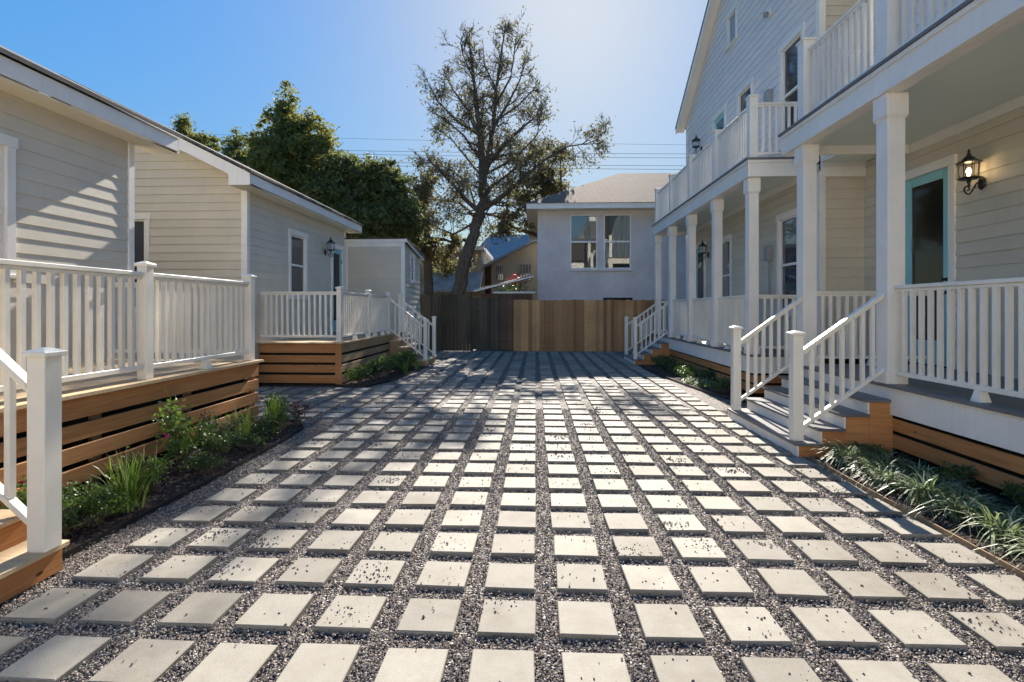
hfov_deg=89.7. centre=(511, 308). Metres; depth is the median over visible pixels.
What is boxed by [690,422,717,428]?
concrete paver
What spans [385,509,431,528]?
concrete paver
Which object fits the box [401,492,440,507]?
concrete paver
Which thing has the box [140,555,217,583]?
concrete paver
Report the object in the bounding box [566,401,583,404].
concrete paver
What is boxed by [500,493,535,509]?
concrete paver
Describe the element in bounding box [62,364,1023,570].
bark mulch
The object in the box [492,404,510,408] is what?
concrete paver
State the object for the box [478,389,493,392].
concrete paver
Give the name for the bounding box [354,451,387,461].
concrete paver
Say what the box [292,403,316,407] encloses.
concrete paver
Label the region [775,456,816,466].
concrete paver
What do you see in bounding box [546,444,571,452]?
concrete paver
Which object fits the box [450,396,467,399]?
concrete paver
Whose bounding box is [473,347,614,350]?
ground
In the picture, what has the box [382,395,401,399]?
concrete paver
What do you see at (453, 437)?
concrete paver
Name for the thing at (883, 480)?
grass clump
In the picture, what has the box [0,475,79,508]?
shrub
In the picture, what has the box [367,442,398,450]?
concrete paver
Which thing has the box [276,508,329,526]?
concrete paver
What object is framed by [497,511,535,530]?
concrete paver
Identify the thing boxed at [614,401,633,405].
concrete paver
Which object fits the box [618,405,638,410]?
concrete paver
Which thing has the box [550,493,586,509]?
concrete paver
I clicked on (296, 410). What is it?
shrub
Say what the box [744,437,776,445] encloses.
concrete paver
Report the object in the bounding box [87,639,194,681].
concrete paver
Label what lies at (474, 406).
concrete paver
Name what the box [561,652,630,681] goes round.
concrete paver
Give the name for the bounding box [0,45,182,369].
house
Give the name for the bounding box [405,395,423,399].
concrete paver
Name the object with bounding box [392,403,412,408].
concrete paver
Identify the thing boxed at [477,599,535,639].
concrete paver
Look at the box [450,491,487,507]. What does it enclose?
concrete paver
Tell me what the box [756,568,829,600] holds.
concrete paver
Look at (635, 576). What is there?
concrete paver
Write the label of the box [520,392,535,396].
concrete paver
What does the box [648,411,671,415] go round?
concrete paver
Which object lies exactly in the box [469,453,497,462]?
concrete paver
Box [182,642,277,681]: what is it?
concrete paver
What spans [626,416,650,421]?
concrete paver
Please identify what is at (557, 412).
concrete paver
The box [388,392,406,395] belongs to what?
concrete paver
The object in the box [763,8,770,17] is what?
security camera
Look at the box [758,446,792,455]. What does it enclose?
concrete paver
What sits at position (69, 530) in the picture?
shrub
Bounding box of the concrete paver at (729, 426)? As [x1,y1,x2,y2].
[721,423,748,429]
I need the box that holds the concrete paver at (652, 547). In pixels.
[612,536,663,561]
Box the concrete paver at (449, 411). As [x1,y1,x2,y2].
[437,409,457,413]
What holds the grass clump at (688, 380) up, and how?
on the planting bed at (655, 368)
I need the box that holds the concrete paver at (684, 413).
[675,411,699,416]
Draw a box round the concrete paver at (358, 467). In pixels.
[339,462,376,473]
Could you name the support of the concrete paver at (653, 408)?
on the gravel yard at (720, 403)
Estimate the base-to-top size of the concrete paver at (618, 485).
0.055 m
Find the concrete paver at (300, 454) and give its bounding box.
[279,450,315,459]
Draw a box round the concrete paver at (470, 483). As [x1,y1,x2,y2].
[458,477,491,490]
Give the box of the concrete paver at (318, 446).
[297,441,330,449]
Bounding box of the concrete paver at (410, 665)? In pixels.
[374,648,448,681]
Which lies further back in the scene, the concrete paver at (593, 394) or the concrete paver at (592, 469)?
the concrete paver at (593, 394)
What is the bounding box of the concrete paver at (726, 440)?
[711,437,743,445]
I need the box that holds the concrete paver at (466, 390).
[457,389,473,392]
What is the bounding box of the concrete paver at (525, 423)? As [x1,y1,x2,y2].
[515,421,535,426]
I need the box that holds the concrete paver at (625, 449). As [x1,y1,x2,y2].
[616,445,645,453]
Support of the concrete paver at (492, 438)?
on the gravel yard at (720, 403)
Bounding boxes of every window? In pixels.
[0,133,18,278]
[134,213,150,281]
[288,228,307,298]
[410,253,416,283]
[496,265,502,280]
[520,264,530,280]
[570,214,596,268]
[604,214,630,268]
[723,233,731,296]
[724,1,737,52]
[735,75,753,116]
[774,208,796,316]
[778,21,804,151]
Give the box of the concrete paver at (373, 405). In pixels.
[366,403,388,407]
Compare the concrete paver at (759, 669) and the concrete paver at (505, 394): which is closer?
the concrete paver at (759, 669)
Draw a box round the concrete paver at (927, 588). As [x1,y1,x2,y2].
[893,572,982,604]
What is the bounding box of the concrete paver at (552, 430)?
[545,427,566,434]
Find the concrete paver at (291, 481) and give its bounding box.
[279,474,321,487]
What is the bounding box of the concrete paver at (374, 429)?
[357,426,384,432]
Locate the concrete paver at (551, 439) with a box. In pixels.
[545,435,569,442]
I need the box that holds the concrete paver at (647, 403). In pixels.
[638,401,658,405]
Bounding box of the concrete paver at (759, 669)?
[740,657,821,681]
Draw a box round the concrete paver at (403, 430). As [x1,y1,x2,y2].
[388,426,414,432]
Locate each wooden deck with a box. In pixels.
[0,259,263,602]
[255,286,436,384]
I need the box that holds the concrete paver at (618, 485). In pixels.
[593,479,628,492]
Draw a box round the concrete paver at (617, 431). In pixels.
[606,428,631,435]
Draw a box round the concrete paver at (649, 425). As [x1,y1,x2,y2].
[631,422,656,428]
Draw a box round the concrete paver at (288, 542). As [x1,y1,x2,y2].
[247,530,307,552]
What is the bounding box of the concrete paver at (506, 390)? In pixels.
[499,389,514,392]
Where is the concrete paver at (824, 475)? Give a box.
[794,468,840,480]
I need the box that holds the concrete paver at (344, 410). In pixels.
[332,408,355,412]
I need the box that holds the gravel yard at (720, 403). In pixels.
[0,351,1023,681]
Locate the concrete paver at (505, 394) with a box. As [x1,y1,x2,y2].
[498,393,513,395]
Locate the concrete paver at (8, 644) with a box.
[0,636,28,659]
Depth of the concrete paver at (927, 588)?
2.92 m
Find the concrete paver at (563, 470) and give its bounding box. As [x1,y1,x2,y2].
[548,465,578,476]
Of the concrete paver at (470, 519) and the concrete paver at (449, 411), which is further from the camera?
the concrete paver at (449, 411)
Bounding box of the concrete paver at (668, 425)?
[661,422,687,428]
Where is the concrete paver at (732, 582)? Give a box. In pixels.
[687,567,753,597]
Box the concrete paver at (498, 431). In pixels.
[482,427,504,434]
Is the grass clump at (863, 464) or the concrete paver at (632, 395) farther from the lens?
the concrete paver at (632, 395)
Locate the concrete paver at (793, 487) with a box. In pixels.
[770,481,818,495]
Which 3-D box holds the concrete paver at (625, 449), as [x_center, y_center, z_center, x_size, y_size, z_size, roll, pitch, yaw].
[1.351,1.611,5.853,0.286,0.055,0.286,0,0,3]
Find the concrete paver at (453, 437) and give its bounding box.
[444,434,470,441]
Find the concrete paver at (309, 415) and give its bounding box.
[293,413,319,418]
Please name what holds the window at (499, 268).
in the cottage
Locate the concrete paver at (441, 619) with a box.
[396,598,461,637]
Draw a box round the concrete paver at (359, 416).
[349,413,372,418]
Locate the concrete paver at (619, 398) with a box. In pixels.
[611,397,629,400]
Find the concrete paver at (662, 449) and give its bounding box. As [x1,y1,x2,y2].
[651,445,682,453]
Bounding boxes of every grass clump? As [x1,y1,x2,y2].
[79,438,161,513]
[131,447,157,491]
[217,403,282,445]
[243,381,298,432]
[400,359,408,373]
[413,359,420,368]
[680,375,709,386]
[692,376,713,389]
[804,439,881,475]
[832,459,920,499]
[838,453,899,483]
[859,447,921,477]
[866,465,990,526]
[888,459,946,485]
[903,488,1012,538]
[914,471,983,498]
[927,496,1023,569]
[932,464,951,481]
[941,483,1023,525]
[964,530,1023,570]
[986,502,1023,533]
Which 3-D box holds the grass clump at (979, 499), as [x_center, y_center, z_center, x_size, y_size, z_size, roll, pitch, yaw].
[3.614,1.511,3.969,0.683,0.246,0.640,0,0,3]
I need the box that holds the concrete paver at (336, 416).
[321,413,346,418]
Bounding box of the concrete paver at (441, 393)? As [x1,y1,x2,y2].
[432,392,449,395]
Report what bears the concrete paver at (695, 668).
on the gravel yard at (720, 403)
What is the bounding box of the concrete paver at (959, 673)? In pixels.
[927,663,1013,681]
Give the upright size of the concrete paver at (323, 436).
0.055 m
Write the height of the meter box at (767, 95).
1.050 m
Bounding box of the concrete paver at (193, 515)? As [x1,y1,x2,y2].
[171,506,229,524]
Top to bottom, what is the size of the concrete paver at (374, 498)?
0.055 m
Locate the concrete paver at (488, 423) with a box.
[485,420,506,426]
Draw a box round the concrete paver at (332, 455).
[317,451,352,460]
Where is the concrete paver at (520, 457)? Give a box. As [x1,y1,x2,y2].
[508,453,535,462]
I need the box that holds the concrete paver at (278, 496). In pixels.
[253,489,302,504]
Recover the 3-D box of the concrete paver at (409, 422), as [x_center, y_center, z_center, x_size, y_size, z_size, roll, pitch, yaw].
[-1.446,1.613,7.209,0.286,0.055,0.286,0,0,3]
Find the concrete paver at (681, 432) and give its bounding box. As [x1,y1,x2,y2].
[669,429,696,436]
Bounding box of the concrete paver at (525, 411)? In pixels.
[517,409,535,414]
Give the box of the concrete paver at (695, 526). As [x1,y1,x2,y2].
[657,515,707,533]
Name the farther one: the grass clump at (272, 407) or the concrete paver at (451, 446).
the grass clump at (272, 407)
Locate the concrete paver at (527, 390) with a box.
[520,389,534,392]
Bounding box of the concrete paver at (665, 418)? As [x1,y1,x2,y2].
[654,416,678,421]
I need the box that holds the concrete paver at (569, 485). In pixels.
[548,478,580,491]
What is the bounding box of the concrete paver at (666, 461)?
[660,455,693,465]
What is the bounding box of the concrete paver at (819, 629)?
[789,607,879,648]
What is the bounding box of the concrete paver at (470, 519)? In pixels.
[441,510,482,529]
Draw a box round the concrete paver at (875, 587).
[825,571,906,602]
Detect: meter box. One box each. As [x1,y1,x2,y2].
[763,89,772,101]
[763,245,772,294]
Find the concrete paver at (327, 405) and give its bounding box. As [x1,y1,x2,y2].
[317,403,340,407]
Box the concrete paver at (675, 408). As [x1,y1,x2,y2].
[667,406,690,410]
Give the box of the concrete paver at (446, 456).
[431,452,461,461]
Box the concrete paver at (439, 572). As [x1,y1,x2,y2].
[415,561,471,590]
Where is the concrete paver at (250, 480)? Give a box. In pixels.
[234,474,279,486]
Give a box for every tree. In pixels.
[163,111,221,152]
[200,127,248,164]
[229,80,344,205]
[291,146,435,243]
[400,6,614,294]
[408,162,465,294]
[489,135,582,240]
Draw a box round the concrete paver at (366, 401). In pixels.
[351,399,372,403]
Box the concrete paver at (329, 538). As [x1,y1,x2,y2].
[306,530,363,554]
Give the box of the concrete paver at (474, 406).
[467,404,485,408]
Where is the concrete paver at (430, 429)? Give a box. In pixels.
[419,426,444,433]
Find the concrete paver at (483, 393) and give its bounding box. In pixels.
[476,392,491,395]
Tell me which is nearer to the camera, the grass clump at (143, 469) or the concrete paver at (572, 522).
the concrete paver at (572, 522)
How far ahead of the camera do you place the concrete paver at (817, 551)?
3.34 m
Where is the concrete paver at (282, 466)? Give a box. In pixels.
[259,461,299,472]
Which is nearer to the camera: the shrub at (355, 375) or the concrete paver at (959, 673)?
the concrete paver at (959, 673)
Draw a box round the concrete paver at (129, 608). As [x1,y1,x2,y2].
[78,590,170,626]
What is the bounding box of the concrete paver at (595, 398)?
[587,397,604,400]
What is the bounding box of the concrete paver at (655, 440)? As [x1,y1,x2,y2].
[644,436,672,444]
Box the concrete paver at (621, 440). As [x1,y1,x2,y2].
[611,436,637,443]
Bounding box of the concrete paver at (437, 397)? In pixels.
[427,395,445,399]
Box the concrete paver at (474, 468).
[464,463,494,475]
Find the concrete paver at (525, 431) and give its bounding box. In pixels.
[513,428,535,434]
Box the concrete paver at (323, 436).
[312,433,343,440]
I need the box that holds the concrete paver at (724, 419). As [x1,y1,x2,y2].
[710,417,735,422]
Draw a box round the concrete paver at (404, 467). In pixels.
[381,462,416,473]
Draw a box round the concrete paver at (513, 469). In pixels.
[505,464,534,475]
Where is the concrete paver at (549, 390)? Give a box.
[542,389,556,392]
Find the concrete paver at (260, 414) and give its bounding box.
[255,412,266,417]
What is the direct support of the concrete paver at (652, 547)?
on the gravel yard at (720, 403)
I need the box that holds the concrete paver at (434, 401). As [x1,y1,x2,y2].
[422,399,441,403]
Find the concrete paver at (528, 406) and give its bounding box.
[518,404,535,408]
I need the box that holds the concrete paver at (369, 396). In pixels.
[359,395,379,398]
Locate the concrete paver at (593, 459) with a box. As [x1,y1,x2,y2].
[584,454,614,464]
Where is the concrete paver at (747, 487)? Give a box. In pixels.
[726,480,771,494]
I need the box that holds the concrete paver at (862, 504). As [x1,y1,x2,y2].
[843,498,902,515]
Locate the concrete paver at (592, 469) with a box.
[588,465,620,476]
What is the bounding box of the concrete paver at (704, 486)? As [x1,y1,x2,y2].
[681,480,722,494]
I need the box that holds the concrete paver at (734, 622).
[711,607,791,647]
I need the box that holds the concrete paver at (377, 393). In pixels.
[366,392,385,395]
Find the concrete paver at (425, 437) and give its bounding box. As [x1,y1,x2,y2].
[411,434,438,441]
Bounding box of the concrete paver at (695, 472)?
[669,466,706,478]
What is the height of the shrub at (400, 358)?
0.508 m
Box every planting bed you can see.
[62,421,302,550]
[266,366,422,387]
[640,365,751,399]
[815,458,1023,567]
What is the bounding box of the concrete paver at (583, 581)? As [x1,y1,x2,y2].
[556,564,607,594]
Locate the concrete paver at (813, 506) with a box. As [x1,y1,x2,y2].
[793,498,848,514]
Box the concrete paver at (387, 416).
[376,414,399,419]
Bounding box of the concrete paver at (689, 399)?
[680,397,700,401]
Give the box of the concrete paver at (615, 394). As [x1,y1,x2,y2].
[607,393,624,396]
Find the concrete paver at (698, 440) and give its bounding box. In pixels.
[677,436,707,444]
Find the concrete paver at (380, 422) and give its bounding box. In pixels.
[367,419,392,425]
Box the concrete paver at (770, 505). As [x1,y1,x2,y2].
[743,497,794,513]
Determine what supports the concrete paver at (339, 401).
on the gravel yard at (720, 403)
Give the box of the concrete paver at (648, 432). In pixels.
[638,428,664,435]
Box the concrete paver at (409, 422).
[396,420,420,425]
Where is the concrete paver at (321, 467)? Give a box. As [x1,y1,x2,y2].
[299,461,338,472]
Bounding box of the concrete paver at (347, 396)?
[337,395,357,398]
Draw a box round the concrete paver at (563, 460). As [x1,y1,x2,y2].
[547,454,574,463]
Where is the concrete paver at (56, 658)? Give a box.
[0,635,110,681]
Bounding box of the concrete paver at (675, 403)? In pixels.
[662,401,683,405]
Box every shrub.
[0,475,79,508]
[3,487,77,519]
[62,478,113,509]
[62,480,139,526]
[62,506,116,537]
[101,446,170,485]
[127,454,173,494]
[151,390,224,471]
[160,434,198,458]
[170,448,228,474]
[189,427,245,460]
[197,409,244,450]
[219,408,256,433]
[228,429,273,450]
[242,415,282,439]
[263,394,294,414]
[264,405,293,434]
[285,401,309,424]
[345,365,371,382]
[364,358,390,378]
[374,354,401,375]
[388,352,404,372]
[393,348,418,366]
[404,350,416,366]
[498,272,534,293]
[651,355,672,366]
[655,357,677,370]
[664,361,688,373]
[674,364,697,377]
[687,367,717,381]
[704,374,730,392]
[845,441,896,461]
[929,461,980,490]
[998,480,1023,511]
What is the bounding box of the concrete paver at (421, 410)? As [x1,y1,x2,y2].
[411,408,432,413]
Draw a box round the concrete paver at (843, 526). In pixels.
[820,517,883,537]
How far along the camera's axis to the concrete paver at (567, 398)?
9.06 m
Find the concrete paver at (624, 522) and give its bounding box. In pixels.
[603,513,648,532]
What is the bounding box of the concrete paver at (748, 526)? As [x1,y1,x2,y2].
[711,516,765,535]
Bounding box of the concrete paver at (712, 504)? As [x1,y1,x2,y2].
[695,496,741,512]
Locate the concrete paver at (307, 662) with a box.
[276,643,360,681]
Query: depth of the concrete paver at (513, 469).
5.06 m
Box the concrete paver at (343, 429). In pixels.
[326,426,354,432]
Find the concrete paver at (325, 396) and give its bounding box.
[314,395,335,398]
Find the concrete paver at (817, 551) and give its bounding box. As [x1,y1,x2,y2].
[791,540,858,564]
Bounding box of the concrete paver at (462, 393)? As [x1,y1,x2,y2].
[453,392,470,395]
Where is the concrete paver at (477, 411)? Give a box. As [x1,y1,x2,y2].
[463,409,483,414]
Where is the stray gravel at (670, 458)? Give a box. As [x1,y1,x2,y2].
[16,398,1023,681]
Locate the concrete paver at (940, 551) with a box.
[915,542,995,568]
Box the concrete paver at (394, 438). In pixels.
[378,434,406,441]
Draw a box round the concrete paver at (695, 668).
[650,655,725,681]
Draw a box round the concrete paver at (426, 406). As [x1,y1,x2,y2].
[416,404,436,408]
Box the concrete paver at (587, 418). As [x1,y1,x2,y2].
[571,415,592,421]
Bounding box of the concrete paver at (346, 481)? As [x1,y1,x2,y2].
[322,475,363,488]
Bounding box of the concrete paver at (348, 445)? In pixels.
[332,441,364,450]
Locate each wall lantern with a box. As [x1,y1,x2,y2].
[324,237,334,257]
[692,135,701,153]
[698,240,708,259]
[955,149,985,194]
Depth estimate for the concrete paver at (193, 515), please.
3.94 m
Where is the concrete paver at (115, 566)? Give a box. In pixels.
[72,554,153,582]
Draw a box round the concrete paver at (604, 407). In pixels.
[593,405,611,409]
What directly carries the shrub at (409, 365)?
on the planting bed at (384, 377)
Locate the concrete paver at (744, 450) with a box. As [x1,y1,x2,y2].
[722,446,758,454]
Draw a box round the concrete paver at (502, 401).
[494,400,511,403]
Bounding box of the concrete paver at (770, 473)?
[752,467,795,479]
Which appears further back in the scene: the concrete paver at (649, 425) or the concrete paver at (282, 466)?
the concrete paver at (649, 425)
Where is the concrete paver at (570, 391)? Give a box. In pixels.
[562,390,577,392]
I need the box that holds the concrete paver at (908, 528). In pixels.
[875,518,943,538]
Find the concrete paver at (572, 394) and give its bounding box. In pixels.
[563,393,579,396]
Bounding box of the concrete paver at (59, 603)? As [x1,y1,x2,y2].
[1,588,101,624]
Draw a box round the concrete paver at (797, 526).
[766,516,824,536]
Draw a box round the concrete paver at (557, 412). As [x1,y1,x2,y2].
[543,410,561,414]
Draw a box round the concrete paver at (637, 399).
[633,397,652,401]
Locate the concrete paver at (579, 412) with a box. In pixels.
[570,410,589,414]
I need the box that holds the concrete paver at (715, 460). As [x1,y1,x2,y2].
[698,455,734,465]
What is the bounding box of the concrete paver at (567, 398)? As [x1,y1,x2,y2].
[565,396,581,400]
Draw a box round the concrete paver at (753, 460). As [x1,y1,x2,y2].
[736,456,774,466]
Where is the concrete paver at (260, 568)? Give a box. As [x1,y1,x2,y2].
[207,557,279,586]
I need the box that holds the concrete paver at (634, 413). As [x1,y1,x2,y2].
[622,410,643,415]
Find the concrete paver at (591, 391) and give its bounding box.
[583,390,599,392]
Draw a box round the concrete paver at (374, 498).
[351,491,394,506]
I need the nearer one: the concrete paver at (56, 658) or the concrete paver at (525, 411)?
the concrete paver at (56, 658)
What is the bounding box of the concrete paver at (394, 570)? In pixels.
[344,560,405,589]
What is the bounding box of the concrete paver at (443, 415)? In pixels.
[432,414,453,419]
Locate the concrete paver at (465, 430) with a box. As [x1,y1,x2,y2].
[450,427,474,433]
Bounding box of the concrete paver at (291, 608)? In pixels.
[233,593,313,632]
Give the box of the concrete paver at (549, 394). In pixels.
[542,393,557,396]
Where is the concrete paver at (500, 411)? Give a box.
[490,409,509,414]
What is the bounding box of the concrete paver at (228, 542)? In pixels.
[186,528,251,550]
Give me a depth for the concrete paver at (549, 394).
9.49 m
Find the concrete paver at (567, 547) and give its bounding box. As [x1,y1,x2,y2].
[554,535,598,559]
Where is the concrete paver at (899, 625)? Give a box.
[867,610,967,650]
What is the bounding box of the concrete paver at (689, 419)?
[683,416,708,422]
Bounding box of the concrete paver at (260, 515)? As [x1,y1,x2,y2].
[224,506,279,524]
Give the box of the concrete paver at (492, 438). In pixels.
[478,434,502,442]
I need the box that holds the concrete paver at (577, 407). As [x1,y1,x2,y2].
[568,405,586,409]
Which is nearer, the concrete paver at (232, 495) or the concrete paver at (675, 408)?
the concrete paver at (232, 495)
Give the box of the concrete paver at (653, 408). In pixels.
[643,406,664,410]
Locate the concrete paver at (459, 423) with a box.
[455,420,476,426]
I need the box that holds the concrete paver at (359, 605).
[314,595,386,634]
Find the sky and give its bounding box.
[0,0,707,245]
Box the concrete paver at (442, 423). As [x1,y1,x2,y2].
[425,420,448,426]
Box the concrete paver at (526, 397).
[519,396,534,399]
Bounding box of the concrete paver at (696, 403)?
[686,402,708,405]
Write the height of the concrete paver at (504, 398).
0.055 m
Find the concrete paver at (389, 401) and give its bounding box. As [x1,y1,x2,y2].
[375,399,395,403]
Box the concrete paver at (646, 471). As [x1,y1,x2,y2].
[628,466,664,477]
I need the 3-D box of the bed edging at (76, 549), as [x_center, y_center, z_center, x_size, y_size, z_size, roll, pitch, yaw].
[-2.855,1.600,5.280,0.465,0.070,4.101,0,0,-6]
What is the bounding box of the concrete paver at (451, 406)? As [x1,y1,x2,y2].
[441,404,461,408]
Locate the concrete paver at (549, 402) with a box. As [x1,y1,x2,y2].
[542,400,559,404]
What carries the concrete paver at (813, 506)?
on the gravel yard at (720, 403)
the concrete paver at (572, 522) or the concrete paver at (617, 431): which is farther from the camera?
the concrete paver at (617, 431)
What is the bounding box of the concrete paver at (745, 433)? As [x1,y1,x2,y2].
[731,430,759,436]
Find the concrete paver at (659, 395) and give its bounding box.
[651,394,669,397]
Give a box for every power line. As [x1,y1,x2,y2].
[215,134,669,144]
[245,148,633,153]
[362,154,635,157]
[383,162,657,165]
[413,166,680,169]
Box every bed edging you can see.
[62,419,303,560]
[350,365,426,387]
[636,364,746,402]
[811,456,1023,578]
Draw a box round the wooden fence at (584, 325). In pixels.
[514,299,665,351]
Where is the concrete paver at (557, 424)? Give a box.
[544,421,564,427]
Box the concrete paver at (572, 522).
[550,512,590,531]
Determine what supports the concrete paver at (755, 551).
on the gravel yard at (720, 403)
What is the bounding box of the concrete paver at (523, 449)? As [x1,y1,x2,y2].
[510,444,534,452]
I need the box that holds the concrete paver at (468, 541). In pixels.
[429,533,477,556]
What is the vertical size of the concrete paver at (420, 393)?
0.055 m
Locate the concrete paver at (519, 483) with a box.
[503,477,535,491]
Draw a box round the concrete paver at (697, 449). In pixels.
[686,445,719,454]
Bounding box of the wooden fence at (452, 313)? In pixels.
[420,294,471,350]
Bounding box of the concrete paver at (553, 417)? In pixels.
[544,415,563,420]
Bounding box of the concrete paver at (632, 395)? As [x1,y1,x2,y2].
[629,393,647,397]
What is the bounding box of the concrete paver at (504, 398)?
[496,396,512,399]
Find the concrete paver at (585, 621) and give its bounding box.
[557,601,618,641]
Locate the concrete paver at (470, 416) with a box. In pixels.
[459,414,480,419]
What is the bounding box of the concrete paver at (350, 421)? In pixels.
[338,419,364,425]
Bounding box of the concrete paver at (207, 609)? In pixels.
[157,592,243,629]
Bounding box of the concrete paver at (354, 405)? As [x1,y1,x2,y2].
[342,403,364,407]
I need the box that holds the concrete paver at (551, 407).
[543,405,560,409]
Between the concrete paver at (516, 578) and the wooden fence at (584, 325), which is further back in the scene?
the wooden fence at (584, 325)
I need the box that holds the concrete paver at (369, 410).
[358,408,381,413]
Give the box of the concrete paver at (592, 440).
[578,435,602,443]
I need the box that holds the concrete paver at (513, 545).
[491,534,534,558]
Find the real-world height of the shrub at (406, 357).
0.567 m
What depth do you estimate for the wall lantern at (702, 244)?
14.38 m
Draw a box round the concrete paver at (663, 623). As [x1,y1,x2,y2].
[634,604,704,643]
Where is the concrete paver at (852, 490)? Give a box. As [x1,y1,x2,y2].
[816,481,867,496]
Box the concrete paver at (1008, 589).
[965,574,1023,605]
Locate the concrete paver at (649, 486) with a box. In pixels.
[636,480,675,493]
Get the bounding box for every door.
[333,249,341,331]
[696,247,703,297]
[715,112,723,128]
[905,167,947,366]
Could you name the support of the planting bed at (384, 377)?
on the gravel yard at (720, 403)
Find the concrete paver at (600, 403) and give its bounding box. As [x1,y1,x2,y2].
[590,401,608,405]
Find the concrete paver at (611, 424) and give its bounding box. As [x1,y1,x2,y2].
[603,421,626,427]
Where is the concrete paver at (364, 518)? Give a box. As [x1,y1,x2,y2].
[331,509,380,527]
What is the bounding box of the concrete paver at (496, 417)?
[487,415,507,419]
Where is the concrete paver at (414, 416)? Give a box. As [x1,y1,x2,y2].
[403,414,426,419]
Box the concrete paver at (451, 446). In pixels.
[438,442,465,451]
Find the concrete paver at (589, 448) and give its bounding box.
[581,444,608,452]
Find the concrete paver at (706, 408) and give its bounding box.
[693,406,716,410]
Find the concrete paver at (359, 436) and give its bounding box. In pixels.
[345,433,374,440]
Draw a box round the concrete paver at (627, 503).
[597,494,637,510]
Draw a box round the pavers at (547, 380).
[255,351,1023,671]
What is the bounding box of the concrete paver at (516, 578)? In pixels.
[484,563,534,593]
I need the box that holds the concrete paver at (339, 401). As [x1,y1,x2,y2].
[328,399,349,402]
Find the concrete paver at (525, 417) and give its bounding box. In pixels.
[515,415,535,420]
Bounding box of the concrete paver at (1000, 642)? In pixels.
[948,612,1023,653]
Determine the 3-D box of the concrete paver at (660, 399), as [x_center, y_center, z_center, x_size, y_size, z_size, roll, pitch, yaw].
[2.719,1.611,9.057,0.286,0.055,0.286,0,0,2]
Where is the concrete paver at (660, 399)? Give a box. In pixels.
[656,397,676,401]
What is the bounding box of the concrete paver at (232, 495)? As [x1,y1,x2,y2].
[205,488,256,503]
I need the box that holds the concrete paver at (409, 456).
[392,451,424,461]
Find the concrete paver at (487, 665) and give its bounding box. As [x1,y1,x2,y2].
[468,649,534,681]
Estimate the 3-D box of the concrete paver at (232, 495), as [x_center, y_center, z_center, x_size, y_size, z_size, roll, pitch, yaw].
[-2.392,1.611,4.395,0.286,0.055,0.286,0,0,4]
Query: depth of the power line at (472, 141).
46.36 m
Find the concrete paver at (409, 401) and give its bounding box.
[399,399,418,403]
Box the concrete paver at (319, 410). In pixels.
[306,408,331,412]
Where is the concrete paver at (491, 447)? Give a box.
[474,443,500,451]
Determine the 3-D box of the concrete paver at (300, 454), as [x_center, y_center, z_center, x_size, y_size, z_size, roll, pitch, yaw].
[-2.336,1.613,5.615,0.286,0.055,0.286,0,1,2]
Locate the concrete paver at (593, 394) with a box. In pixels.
[586,393,602,396]
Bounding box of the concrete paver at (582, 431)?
[575,428,598,435]
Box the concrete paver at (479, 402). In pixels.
[470,400,488,404]
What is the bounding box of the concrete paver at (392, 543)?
[368,532,419,555]
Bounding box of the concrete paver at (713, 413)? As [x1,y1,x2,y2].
[701,411,726,416]
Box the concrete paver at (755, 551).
[731,539,793,563]
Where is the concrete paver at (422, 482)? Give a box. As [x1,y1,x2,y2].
[413,476,448,489]
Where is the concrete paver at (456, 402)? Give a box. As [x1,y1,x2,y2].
[446,400,464,403]
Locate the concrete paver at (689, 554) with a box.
[671,538,727,562]
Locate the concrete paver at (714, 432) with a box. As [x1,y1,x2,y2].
[700,429,729,436]
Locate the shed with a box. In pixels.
[474,275,534,347]
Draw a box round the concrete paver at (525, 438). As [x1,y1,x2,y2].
[511,435,535,442]
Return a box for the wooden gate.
[472,295,513,350]
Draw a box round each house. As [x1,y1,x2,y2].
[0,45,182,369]
[36,74,424,383]
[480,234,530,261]
[526,173,685,346]
[623,0,1023,505]
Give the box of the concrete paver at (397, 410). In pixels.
[384,408,406,413]
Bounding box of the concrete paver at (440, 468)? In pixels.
[422,463,455,474]
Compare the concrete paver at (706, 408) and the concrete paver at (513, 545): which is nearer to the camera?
the concrete paver at (513, 545)
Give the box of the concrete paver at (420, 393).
[410,392,427,395]
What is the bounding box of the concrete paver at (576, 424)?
[573,421,595,427]
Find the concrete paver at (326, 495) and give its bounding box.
[301,489,347,505]
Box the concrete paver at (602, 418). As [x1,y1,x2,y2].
[599,415,620,421]
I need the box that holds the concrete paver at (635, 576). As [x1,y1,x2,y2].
[621,565,680,595]
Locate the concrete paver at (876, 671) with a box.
[834,660,919,681]
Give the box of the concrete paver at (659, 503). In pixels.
[645,495,688,511]
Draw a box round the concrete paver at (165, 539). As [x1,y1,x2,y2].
[127,528,195,550]
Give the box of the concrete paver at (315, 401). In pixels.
[304,399,326,402]
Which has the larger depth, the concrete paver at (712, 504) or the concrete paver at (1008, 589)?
the concrete paver at (712, 504)
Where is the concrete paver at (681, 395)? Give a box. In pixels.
[673,394,692,397]
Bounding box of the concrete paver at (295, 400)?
[281,398,303,402]
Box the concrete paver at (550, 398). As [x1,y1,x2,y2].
[542,396,558,400]
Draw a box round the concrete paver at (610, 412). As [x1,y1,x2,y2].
[595,410,615,415]
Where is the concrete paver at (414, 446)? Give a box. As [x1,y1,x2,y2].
[403,442,432,450]
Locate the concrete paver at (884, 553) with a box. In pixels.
[854,542,928,567]
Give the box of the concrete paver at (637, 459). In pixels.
[622,454,653,464]
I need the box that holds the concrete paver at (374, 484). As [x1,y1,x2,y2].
[367,475,406,488]
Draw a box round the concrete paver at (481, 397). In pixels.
[473,396,490,399]
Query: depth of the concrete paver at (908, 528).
3.70 m
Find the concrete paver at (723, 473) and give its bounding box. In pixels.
[711,467,751,479]
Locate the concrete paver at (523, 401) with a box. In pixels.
[518,400,535,403]
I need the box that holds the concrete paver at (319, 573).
[275,558,341,587]

